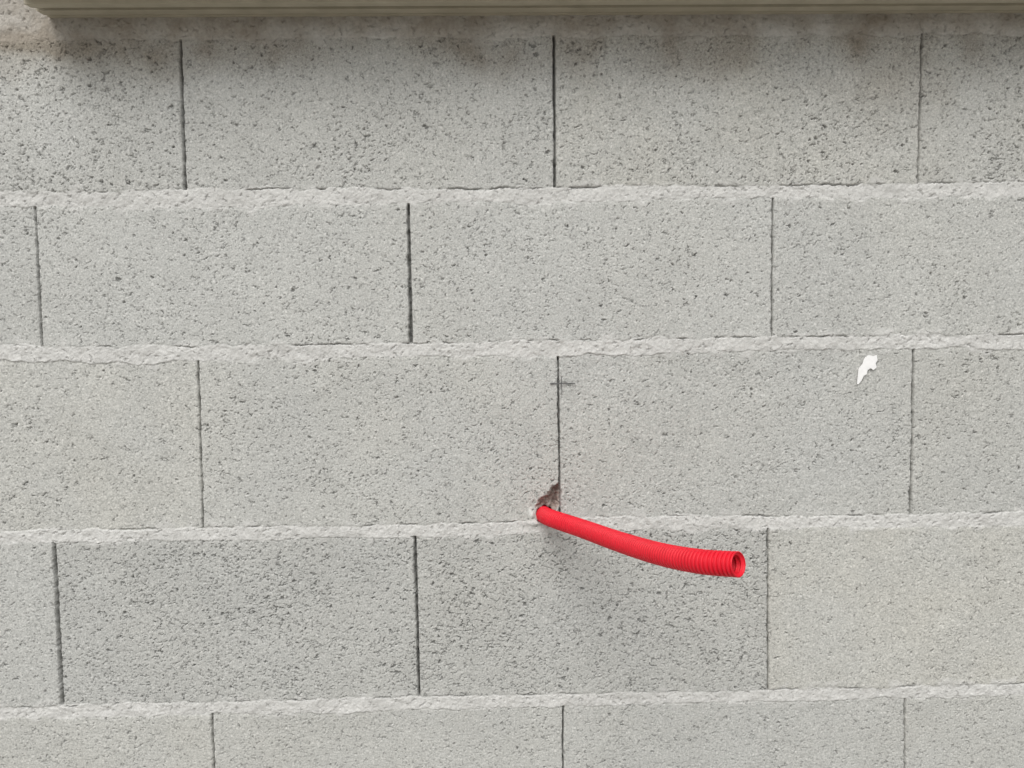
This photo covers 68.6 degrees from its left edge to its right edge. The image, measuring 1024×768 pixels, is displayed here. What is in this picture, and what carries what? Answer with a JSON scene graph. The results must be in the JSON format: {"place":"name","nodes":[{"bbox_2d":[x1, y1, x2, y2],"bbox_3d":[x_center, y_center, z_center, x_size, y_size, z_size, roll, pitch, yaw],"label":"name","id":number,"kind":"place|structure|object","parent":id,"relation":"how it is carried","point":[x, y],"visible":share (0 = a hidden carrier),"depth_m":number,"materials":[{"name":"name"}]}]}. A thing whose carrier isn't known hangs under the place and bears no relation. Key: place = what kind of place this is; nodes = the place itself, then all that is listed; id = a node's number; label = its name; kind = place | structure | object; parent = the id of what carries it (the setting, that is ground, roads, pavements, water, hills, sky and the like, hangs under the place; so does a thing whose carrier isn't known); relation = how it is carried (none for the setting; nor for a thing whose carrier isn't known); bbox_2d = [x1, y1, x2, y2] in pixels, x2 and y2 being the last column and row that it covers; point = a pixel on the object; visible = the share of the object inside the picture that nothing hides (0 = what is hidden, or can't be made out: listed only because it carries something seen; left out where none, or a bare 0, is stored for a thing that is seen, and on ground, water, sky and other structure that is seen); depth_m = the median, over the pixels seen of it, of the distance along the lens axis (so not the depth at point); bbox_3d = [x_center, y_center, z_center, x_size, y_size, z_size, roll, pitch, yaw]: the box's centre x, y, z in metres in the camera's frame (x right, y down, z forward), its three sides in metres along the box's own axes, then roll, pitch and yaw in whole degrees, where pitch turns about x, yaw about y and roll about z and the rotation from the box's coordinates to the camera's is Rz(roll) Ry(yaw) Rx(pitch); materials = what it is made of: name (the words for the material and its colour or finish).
{"place":"outdoors","nodes":[
{"label":"outdoors","id":0,"kind":"place"},
{"label":"ground","id":1,"kind":"structure","parent":0,"visible":0},
{"bbox_2d":[0,0,1023,767],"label":"concrete block wall","id":2,"kind":"structure","parent":1,"relation":"on","point":[344,360],"depth_m":1.04,"materials":[{"name":"grey concrete"}]},
{"bbox_2d":[24,0,1023,17],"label":"window sill","id":3,"kind":"structure","parent":2,"relation":"attached to","point":[172,8],"depth_m":0.96,"materials":[{"name":"paint"}]},
{"bbox_2d":[550,376,574,393],"bbox_3d":[0.070,0.002,1.041,0.035,0.025,0.001,-1,6,-1],"label":"pencil mark","id":4,"kind":"object","parent":2,"relation":"attached to","point":[561,383],"visible":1,"depth_m":1.04,"materials":[{"name":"grey"}]},
{"bbox_2d":[536,505,745,577],"bbox_3d":[0.117,0.178,0.901,0.043,0.086,0.457,-3,6,-22],"label":"corrugated conduit","id":5,"kind":"object","parent":2,"relation":"attached to","point":[721,563],"visible":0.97,"depth_m":0.79,"materials":[{"name":"red plastic"}]},
{"bbox_2d":[857,355,877,383],"bbox_3d":[0.495,-0.020,1.045,0.027,0.040,0.001,-1,6,-1],"label":"paint splash","id":6,"kind":"object","parent":2,"relation":"attached to","point":[869,362],"visible":1,"depth_m":1.04,"materials":[{"name":"white paint"}]}
]}

